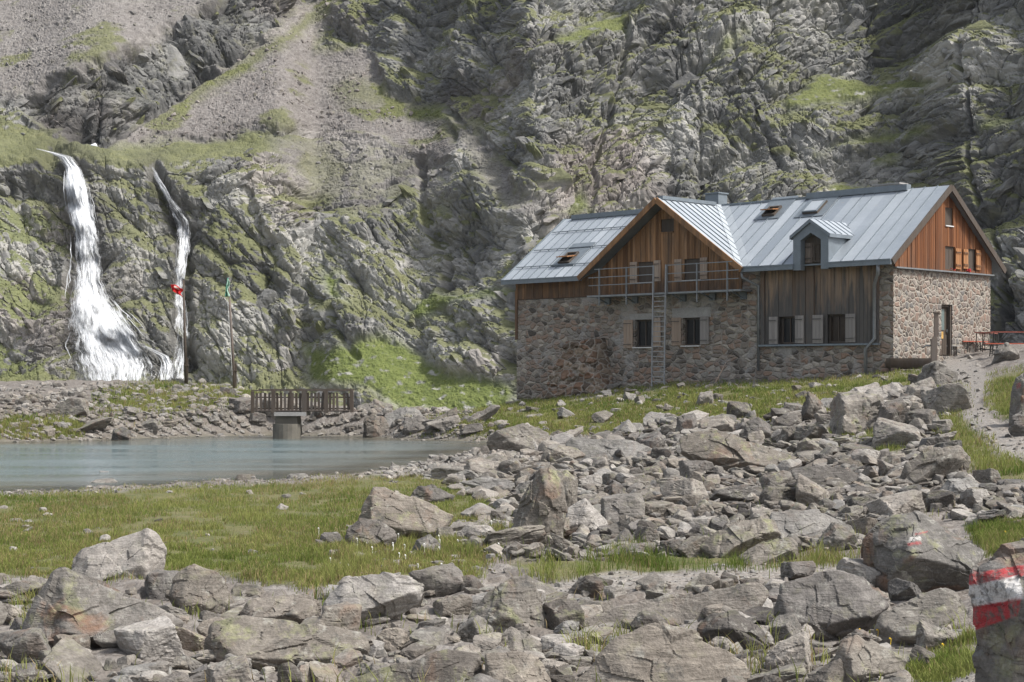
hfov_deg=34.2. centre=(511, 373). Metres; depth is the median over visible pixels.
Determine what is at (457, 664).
boulder
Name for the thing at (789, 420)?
boulder
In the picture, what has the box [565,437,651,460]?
boulder
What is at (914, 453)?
boulder
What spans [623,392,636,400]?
boulder
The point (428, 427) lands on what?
boulder
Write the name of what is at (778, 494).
boulder
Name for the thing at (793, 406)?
boulder
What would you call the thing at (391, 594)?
boulder
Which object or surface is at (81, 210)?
waterfall
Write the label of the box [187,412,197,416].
boulder
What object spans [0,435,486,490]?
lake
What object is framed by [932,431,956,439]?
boulder
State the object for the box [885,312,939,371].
trough fountain
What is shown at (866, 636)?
boulder
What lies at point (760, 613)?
boulder
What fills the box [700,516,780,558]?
boulder
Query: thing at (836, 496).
boulder
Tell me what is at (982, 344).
folding table
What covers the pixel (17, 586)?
boulder
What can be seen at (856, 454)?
boulder
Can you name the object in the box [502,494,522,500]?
boulder
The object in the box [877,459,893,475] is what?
boulder
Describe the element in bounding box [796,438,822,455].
boulder
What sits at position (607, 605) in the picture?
boulder
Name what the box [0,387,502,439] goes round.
loose stones
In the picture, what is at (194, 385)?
loose stones
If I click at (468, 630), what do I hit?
boulder
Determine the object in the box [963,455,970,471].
boulder
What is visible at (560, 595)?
boulder
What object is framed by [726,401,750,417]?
boulder
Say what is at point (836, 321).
window
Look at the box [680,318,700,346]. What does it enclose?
window
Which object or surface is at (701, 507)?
boulder
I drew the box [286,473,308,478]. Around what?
boulder
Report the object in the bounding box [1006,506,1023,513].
boulder
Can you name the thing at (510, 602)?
boulder
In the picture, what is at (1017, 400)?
boulder
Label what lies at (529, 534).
boulder
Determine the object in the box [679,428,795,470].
boulder
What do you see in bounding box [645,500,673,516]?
boulder
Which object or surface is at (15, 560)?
meadow grass
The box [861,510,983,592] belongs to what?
boulder
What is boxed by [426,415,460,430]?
boulder
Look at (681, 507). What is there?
boulder
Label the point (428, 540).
boulder
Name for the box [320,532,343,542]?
boulder
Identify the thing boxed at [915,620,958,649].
boulder
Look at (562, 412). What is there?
boulder
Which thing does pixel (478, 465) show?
boulder
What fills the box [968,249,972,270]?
window
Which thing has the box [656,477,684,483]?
boulder
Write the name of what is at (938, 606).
boulder
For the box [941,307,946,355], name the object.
door
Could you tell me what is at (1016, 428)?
boulder
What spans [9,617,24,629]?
boulder
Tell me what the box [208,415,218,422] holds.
boulder
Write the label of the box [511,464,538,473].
boulder
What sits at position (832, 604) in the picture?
boulder
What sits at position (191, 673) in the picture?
boulder
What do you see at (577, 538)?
boulder
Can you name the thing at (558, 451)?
boulder
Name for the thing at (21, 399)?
boulder
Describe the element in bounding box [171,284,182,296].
flag
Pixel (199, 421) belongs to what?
boulder
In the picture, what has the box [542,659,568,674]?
boulder
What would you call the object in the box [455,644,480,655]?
boulder
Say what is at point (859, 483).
boulder
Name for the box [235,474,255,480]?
boulder
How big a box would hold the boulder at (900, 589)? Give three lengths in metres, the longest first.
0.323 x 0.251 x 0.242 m
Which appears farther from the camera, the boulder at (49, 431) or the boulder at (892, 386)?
the boulder at (49, 431)
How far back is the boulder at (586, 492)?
28.85 m
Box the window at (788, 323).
[782,316,795,343]
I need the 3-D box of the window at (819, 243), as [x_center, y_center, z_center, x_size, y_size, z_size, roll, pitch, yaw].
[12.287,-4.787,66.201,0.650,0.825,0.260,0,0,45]
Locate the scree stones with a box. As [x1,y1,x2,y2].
[0,0,1023,366]
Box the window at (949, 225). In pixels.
[945,207,953,226]
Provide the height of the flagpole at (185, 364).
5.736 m
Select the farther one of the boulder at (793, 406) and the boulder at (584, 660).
the boulder at (793, 406)
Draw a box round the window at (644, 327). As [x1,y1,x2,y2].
[632,319,651,347]
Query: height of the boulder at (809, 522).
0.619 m
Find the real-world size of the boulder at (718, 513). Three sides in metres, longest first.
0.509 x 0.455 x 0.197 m
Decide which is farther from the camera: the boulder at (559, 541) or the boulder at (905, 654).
the boulder at (559, 541)
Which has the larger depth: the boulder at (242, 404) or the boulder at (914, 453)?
the boulder at (242, 404)
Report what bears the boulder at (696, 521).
on the ground at (984, 368)
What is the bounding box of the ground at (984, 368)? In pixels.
[0,344,1023,681]
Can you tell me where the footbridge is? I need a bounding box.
[251,389,358,438]
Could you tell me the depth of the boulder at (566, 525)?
23.35 m
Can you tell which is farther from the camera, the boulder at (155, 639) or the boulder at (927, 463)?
the boulder at (927, 463)
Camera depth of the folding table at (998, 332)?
62.27 m
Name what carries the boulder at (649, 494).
on the ground at (984, 368)
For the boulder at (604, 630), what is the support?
on the ground at (984, 368)
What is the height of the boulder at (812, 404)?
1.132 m
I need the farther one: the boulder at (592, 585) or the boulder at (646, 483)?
the boulder at (646, 483)
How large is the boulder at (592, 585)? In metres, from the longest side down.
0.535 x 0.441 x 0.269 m
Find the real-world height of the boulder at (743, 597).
0.652 m
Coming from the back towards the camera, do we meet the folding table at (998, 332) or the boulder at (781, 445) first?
the folding table at (998, 332)
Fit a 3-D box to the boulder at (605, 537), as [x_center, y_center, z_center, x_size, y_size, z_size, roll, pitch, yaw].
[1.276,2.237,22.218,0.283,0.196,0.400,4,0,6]
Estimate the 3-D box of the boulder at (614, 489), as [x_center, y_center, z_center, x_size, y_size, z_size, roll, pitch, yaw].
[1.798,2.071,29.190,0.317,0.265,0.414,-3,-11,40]
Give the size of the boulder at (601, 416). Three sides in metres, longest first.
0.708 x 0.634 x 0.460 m
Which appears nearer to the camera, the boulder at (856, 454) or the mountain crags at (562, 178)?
the boulder at (856, 454)
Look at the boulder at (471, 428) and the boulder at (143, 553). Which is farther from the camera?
the boulder at (471, 428)
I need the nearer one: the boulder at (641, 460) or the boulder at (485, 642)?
the boulder at (485, 642)
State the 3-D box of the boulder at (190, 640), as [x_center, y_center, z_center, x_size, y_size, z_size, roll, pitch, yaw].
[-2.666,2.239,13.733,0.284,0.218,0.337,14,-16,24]
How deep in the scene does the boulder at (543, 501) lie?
22.60 m
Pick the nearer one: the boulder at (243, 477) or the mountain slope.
the boulder at (243, 477)
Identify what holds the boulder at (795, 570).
on the ground at (984, 368)
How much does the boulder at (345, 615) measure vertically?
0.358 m
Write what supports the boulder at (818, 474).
on the ground at (984, 368)
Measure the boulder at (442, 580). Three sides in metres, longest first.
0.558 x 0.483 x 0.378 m
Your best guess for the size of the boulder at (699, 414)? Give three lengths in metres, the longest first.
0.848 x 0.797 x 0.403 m
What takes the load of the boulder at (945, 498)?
on the ground at (984, 368)
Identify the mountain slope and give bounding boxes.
[0,0,1023,410]
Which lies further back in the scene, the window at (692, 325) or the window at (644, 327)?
the window at (644, 327)
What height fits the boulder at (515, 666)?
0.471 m
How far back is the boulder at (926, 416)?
38.34 m
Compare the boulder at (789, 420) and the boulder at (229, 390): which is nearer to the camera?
the boulder at (789, 420)
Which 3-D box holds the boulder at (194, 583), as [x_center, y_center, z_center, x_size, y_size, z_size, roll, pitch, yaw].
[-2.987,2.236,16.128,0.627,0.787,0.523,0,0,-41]
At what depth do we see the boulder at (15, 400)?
73.76 m
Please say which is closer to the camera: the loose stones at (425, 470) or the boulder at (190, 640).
the boulder at (190, 640)
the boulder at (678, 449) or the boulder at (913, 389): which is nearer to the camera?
the boulder at (678, 449)
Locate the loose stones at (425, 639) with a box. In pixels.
[0,571,961,681]
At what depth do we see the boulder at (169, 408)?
69.49 m
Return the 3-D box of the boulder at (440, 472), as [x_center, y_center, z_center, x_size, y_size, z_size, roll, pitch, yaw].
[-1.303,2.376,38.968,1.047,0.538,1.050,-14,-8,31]
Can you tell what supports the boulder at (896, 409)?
on the ground at (984, 368)
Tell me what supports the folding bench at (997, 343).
on the ground at (984, 368)
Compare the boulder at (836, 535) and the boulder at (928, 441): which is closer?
the boulder at (836, 535)
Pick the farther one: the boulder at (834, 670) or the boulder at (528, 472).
the boulder at (528, 472)
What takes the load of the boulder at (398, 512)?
on the ground at (984, 368)
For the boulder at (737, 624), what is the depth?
13.31 m
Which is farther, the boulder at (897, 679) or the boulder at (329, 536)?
the boulder at (329, 536)
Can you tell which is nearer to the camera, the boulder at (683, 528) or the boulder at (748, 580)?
the boulder at (748, 580)
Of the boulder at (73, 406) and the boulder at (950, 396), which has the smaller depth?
the boulder at (950, 396)
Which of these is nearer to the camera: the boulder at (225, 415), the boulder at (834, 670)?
the boulder at (834, 670)
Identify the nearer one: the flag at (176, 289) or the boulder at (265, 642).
the boulder at (265, 642)
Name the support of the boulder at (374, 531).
on the ground at (984, 368)
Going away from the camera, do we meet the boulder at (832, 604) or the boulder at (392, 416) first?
the boulder at (832, 604)
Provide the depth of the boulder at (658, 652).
11.10 m
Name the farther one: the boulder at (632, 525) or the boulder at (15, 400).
the boulder at (15, 400)
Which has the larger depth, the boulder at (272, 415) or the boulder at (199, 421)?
the boulder at (272, 415)
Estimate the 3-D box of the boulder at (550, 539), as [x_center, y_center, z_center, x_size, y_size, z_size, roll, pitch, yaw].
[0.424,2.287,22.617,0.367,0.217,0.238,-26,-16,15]
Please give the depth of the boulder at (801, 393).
58.42 m
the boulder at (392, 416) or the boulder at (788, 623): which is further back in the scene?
the boulder at (392, 416)
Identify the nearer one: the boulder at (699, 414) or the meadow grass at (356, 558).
the meadow grass at (356, 558)
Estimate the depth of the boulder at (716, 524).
23.16 m
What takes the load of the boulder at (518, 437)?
on the ground at (984, 368)
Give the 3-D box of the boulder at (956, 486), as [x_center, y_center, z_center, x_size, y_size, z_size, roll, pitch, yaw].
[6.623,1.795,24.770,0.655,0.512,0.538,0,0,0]
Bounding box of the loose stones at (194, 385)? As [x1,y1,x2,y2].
[0,355,1023,681]
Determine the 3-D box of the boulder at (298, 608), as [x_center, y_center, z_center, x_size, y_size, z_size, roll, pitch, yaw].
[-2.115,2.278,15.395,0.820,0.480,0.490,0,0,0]
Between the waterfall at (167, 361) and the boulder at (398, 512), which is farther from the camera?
the waterfall at (167, 361)
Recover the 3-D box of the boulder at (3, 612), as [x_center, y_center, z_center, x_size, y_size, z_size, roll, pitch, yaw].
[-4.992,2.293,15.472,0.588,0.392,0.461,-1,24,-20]
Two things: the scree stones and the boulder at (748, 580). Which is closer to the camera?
the boulder at (748, 580)
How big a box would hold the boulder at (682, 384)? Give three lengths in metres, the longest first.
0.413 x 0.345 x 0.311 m
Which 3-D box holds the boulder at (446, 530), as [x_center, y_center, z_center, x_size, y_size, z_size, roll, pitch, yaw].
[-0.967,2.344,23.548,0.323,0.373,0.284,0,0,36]
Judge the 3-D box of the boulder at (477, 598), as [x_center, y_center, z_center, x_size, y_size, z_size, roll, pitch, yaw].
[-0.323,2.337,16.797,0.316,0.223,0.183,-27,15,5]
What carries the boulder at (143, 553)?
on the ground at (984, 368)
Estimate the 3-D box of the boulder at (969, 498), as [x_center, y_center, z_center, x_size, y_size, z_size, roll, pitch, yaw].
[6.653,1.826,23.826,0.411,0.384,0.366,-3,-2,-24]
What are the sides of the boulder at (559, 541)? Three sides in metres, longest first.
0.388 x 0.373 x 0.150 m
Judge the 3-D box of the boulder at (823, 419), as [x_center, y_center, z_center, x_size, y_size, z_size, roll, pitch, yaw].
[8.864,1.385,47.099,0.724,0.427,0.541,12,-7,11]
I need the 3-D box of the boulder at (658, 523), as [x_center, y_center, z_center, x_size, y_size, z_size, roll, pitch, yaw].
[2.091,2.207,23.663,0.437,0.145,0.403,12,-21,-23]
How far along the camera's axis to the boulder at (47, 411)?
68.16 m
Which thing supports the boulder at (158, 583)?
on the ground at (984, 368)
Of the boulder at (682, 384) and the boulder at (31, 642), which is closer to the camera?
the boulder at (31, 642)
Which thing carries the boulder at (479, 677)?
on the ground at (984, 368)
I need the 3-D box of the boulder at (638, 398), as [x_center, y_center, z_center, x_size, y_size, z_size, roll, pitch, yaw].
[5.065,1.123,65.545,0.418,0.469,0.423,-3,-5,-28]
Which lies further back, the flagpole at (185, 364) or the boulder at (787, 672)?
the flagpole at (185, 364)
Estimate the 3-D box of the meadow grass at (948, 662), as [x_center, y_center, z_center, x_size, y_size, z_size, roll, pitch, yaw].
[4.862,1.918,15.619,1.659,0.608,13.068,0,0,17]
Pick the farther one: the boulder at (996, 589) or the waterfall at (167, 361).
the waterfall at (167, 361)
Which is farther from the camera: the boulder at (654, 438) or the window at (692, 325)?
the window at (692, 325)
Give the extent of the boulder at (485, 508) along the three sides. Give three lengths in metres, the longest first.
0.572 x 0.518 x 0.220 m
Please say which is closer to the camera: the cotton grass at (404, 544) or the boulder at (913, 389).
the cotton grass at (404, 544)
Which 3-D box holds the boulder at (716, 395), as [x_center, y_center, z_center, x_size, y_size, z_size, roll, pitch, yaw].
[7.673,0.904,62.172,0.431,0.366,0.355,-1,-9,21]
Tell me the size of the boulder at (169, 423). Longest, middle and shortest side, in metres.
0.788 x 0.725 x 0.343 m
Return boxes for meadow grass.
[0,379,260,440]
[0,433,965,681]
[0,467,513,591]
[8,515,860,628]
[404,368,940,440]
[828,363,1023,482]
[905,510,1023,681]
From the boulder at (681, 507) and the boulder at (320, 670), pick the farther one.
the boulder at (681, 507)
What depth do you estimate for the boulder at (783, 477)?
29.45 m
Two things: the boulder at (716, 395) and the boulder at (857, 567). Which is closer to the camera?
the boulder at (857, 567)
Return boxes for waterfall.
[39,149,151,380]
[146,346,171,378]
[153,169,188,377]
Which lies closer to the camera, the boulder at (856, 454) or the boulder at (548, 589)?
the boulder at (548, 589)
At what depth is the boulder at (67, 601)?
13.72 m
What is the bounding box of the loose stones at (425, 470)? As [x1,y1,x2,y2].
[0,420,534,496]
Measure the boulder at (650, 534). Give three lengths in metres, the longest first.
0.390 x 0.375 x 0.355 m
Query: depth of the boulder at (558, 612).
14.91 m
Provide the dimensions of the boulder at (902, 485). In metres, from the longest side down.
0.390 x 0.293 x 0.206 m
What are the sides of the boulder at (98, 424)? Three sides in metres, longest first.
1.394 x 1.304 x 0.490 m
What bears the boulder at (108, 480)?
on the ground at (984, 368)
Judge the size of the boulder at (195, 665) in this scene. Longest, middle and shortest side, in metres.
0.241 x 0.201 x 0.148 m
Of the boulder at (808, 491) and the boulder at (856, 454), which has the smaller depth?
the boulder at (808, 491)
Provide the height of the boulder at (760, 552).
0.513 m
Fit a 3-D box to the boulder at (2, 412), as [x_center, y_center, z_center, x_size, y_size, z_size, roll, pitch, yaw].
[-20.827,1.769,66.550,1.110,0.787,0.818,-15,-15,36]
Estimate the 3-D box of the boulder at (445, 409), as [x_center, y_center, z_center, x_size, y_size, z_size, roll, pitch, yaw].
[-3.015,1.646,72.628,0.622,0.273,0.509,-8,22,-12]
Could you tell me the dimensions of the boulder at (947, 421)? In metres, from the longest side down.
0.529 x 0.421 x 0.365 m
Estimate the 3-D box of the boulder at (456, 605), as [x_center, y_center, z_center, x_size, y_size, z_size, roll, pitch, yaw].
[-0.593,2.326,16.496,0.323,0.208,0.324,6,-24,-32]
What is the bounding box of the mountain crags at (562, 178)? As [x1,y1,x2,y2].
[0,0,1023,375]
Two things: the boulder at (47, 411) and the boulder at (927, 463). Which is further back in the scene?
the boulder at (47, 411)
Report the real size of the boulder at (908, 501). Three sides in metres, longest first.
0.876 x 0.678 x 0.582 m
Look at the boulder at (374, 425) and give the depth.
67.82 m
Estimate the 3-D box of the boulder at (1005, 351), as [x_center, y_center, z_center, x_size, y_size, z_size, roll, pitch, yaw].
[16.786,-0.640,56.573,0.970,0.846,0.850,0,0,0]
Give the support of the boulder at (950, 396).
on the ground at (984, 368)
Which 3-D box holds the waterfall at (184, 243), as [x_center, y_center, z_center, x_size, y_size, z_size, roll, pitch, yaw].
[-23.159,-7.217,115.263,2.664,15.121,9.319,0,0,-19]
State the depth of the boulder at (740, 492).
27.06 m
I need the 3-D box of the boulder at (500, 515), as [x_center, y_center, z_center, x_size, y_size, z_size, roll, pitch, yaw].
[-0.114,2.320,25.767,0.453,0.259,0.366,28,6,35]
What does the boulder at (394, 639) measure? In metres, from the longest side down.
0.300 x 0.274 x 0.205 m
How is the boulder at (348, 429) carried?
on the ground at (984, 368)
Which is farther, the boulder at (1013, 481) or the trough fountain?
the trough fountain
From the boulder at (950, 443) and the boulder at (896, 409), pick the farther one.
the boulder at (896, 409)
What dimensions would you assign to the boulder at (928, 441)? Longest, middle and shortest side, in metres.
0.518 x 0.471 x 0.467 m
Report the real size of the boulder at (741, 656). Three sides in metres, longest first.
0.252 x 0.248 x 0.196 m
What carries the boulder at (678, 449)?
on the ground at (984, 368)
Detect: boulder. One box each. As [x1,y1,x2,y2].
[0,409,4,419]
[0,580,42,597]
[0,601,7,624]
[0,628,50,663]
[3,603,26,622]
[5,398,17,404]
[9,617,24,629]
[17,394,34,403]
[21,567,183,649]
[39,408,59,415]
[42,427,54,437]
[42,636,103,681]
[55,398,89,416]
[71,528,166,580]
[79,417,111,431]
[90,478,117,482]
[111,427,130,439]
[114,616,184,661]
[122,406,142,415]
[125,416,136,420]
[141,419,157,434]
[144,569,178,599]
[159,407,172,411]
[159,672,192,681]
[162,419,178,426]
[165,564,234,614]
[175,626,205,650]
[182,655,202,671]
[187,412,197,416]
[188,670,207,681]
[190,417,203,424]
[196,617,223,636]
[204,615,373,670]
[206,655,253,681]
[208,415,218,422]
[219,411,229,418]
[220,387,236,394]
[228,397,250,412]
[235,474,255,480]
[239,594,320,623]
[249,413,266,422]
[262,395,294,419]
[276,503,288,509]
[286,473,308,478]
[309,661,343,681]
[314,407,324,417]
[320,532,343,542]
[320,601,361,630]
[322,572,424,625]
[344,425,354,432]
[345,518,396,547]
[348,649,481,681]
[356,399,392,411]
[358,487,453,537]
[363,414,388,437]
[368,639,384,657]
[377,627,411,650]
[384,407,422,427]
[402,415,428,434]
[409,562,463,597]
[410,484,454,502]
[412,534,440,552]
[425,425,436,429]
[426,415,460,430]
[431,463,465,479]
[432,594,472,616]
[434,526,453,538]
[435,407,457,418]
[437,406,449,411]
[438,624,451,634]
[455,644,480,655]
[457,524,495,538]
[457,615,493,642]
[460,476,515,489]
[460,503,494,517]
[462,423,483,433]
[465,457,500,475]
[467,405,499,421]
[467,673,499,681]
[468,575,547,632]
[471,592,486,609]
[473,632,501,652]
[484,525,546,546]
[484,651,550,681]
[486,423,549,451]
[490,510,512,523]
[500,627,541,651]
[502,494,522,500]
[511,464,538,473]
[511,465,567,543]
[515,468,536,477]
[525,406,539,411]
[533,579,557,594]
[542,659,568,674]
[543,598,585,630]
[546,535,554,546]
[546,592,568,601]
[549,445,584,464]
[549,675,576,681]
[550,430,562,435]
[550,532,573,547]
[557,407,574,417]
[560,656,591,666]
[561,470,577,507]
[563,517,569,531]
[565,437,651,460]
[566,498,607,531]
[567,575,613,597]
[569,536,585,545]
[576,622,749,681]
[578,474,601,485]
[578,490,596,495]
[584,582,768,628]
[586,626,616,642]
[588,494,599,504]
[591,410,612,422]
[594,600,613,611]
[599,534,615,539]
[600,493,644,523]
[602,472,617,484]
[603,484,627,494]
[609,543,645,557]
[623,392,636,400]
[628,520,638,534]
[631,457,654,466]
[634,396,644,402]
[634,487,660,501]
[635,525,659,542]
[636,481,649,485]
[638,430,665,447]
[643,412,664,426]
[643,465,662,472]
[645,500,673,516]
[651,520,669,526]
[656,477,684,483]
[658,539,681,554]
[659,478,709,499]
[663,403,674,410]
[667,458,686,468]
[674,504,686,510]
[675,413,696,432]
[676,382,685,387]
[676,444,681,456]
[677,521,691,536]
[677,535,708,557]
[678,460,713,477]
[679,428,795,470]
[682,410,708,419]
[689,515,717,527]
[692,499,713,516]
[696,391,713,405]
[697,610,768,649]
[698,413,734,431]
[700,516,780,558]
[709,484,760,501]
[709,518,726,530]
[712,510,735,516]
[713,393,722,400]
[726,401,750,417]
[734,649,763,664]
[738,537,797,565]
[739,578,761,583]
[742,606,774,624]
[744,417,771,437]
[747,662,807,681]
[750,507,772,518]
[759,470,792,487]
[759,486,795,503]
[762,442,788,448]
[764,631,811,673]
[768,613,800,641]
[769,509,844,534]
[772,414,800,425]
[774,569,889,640]
[779,424,796,442]
[780,561,816,579]
[783,402,802,410]
[791,385,801,390]
[791,465,858,483]
[794,424,826,440]
[795,391,806,398]
[795,473,829,505]
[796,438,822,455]
[801,391,826,420]
[805,658,845,681]
[808,382,823,387]
[813,646,838,660]
[814,413,830,424]
[817,522,857,551]
[829,391,883,434]
[829,493,843,499]
[835,439,853,445]
[835,635,906,681]
[836,557,880,585]
[844,496,872,506]
[846,517,877,534]
[846,629,873,640]
[850,382,879,392]
[850,481,878,490]
[851,449,879,464]
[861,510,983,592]
[865,382,903,397]
[866,490,925,515]
[871,417,920,447]
[873,588,968,644]
[875,397,908,422]
[875,677,906,681]
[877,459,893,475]
[887,578,921,600]
[892,650,910,662]
[897,483,908,487]
[900,445,967,483]
[905,377,935,398]
[905,409,935,423]
[907,450,918,458]
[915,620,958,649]
[916,361,957,385]
[918,436,948,446]
[918,490,927,499]
[921,383,971,414]
[925,490,955,511]
[932,419,952,428]
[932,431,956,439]
[933,440,961,447]
[940,477,978,495]
[951,509,973,519]
[960,488,988,507]
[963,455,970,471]
[968,538,1023,681]
[972,468,1000,483]
[977,509,1007,522]
[991,342,1019,364]
[996,479,1023,484]
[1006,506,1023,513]
[1008,410,1023,436]
[1009,373,1023,425]
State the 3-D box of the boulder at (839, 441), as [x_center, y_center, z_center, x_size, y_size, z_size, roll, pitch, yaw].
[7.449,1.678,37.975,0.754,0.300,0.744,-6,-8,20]
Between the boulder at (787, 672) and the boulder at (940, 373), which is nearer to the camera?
the boulder at (787, 672)
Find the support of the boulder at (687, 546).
on the ground at (984, 368)
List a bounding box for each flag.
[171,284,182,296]
[225,278,229,296]
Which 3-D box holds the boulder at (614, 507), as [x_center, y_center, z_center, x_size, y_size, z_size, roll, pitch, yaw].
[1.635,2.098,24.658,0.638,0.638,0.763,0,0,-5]
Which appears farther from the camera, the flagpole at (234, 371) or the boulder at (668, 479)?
the flagpole at (234, 371)
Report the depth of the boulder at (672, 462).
36.17 m
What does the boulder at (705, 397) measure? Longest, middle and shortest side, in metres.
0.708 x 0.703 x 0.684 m
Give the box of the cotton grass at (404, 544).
[318,519,498,566]
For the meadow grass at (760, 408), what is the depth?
63.83 m
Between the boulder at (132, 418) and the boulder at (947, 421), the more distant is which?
the boulder at (132, 418)
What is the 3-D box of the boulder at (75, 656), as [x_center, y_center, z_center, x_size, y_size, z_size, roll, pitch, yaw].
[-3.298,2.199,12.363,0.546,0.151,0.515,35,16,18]
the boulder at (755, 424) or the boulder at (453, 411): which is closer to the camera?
the boulder at (755, 424)
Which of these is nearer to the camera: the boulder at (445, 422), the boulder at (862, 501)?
the boulder at (862, 501)
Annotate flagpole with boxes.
[181,278,188,383]
[226,277,236,388]
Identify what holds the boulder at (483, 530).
on the ground at (984, 368)
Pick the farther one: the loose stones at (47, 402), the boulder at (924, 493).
the loose stones at (47, 402)
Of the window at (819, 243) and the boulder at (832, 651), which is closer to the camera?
the boulder at (832, 651)
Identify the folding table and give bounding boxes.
[974,332,997,351]
[986,331,1023,350]
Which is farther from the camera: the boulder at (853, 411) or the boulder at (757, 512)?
the boulder at (853, 411)
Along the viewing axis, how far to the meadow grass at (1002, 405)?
34.95 m
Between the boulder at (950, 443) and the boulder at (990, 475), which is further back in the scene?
the boulder at (950, 443)
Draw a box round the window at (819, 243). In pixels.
[813,242,820,263]
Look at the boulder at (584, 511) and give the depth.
23.46 m
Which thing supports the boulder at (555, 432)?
on the ground at (984, 368)
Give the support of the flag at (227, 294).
attached to the flagpole at (234, 371)
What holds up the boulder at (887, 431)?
on the ground at (984, 368)
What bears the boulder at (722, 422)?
on the ground at (984, 368)
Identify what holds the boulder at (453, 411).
on the ground at (984, 368)
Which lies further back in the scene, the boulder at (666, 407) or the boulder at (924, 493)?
the boulder at (666, 407)
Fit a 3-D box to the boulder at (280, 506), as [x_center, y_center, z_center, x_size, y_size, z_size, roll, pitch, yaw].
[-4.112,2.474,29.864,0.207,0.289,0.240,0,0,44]
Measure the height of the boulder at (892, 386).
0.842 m
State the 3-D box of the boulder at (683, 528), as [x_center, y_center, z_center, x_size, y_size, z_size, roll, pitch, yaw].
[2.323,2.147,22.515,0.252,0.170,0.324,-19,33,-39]
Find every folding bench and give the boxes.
[962,341,987,352]
[983,343,1023,355]
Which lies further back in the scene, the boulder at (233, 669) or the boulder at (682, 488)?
the boulder at (682, 488)
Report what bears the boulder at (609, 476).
on the ground at (984, 368)
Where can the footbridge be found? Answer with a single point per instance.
(287, 424)
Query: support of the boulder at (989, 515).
on the ground at (984, 368)
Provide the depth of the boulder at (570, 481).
26.43 m
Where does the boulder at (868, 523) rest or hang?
on the ground at (984, 368)
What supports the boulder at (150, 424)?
on the ground at (984, 368)
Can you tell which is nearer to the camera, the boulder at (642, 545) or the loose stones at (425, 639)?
the loose stones at (425, 639)
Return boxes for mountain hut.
[501,182,1006,400]
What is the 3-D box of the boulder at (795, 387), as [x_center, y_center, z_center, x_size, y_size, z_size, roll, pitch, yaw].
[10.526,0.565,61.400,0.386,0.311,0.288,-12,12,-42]
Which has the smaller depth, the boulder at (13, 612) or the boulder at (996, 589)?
the boulder at (996, 589)
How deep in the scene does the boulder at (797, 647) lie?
11.33 m
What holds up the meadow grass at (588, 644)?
on the ground at (984, 368)
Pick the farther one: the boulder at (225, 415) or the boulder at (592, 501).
the boulder at (225, 415)
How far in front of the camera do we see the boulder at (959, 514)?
22.16 m
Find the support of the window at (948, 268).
in the mountain hut
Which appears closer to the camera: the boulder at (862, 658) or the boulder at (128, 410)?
the boulder at (862, 658)
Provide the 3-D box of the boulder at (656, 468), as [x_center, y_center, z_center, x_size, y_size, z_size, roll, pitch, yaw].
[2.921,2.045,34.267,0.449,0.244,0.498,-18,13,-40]
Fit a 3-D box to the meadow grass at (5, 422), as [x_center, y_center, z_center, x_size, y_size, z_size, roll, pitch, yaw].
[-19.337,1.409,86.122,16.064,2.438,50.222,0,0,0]
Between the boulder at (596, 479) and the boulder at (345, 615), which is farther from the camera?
the boulder at (596, 479)
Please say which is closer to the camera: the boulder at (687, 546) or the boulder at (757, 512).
the boulder at (687, 546)
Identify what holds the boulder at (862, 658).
on the ground at (984, 368)
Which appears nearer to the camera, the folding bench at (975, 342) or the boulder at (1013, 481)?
the boulder at (1013, 481)
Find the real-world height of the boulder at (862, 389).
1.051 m
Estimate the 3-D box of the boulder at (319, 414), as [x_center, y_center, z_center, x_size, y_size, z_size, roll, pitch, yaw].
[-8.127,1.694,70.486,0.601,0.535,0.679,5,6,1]
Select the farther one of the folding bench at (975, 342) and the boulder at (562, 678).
the folding bench at (975, 342)
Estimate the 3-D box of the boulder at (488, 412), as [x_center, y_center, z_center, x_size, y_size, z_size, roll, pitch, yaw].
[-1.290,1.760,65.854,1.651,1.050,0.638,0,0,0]
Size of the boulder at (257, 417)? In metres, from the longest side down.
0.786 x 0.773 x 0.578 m
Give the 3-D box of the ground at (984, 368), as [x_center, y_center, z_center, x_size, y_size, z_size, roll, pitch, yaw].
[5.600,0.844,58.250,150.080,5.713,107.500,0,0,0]
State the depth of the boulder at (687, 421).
50.60 m
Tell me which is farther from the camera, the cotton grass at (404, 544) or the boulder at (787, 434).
the boulder at (787, 434)
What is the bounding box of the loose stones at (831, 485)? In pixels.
[441,374,1023,561]
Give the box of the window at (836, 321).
[829,314,844,342]
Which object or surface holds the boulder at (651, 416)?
on the ground at (984, 368)
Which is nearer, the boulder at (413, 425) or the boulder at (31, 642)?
the boulder at (31, 642)
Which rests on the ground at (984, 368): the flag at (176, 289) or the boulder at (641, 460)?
the boulder at (641, 460)
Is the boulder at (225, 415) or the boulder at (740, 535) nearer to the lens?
the boulder at (740, 535)
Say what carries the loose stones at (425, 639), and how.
on the ground at (984, 368)
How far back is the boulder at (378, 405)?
71.17 m
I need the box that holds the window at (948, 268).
[945,246,952,269]

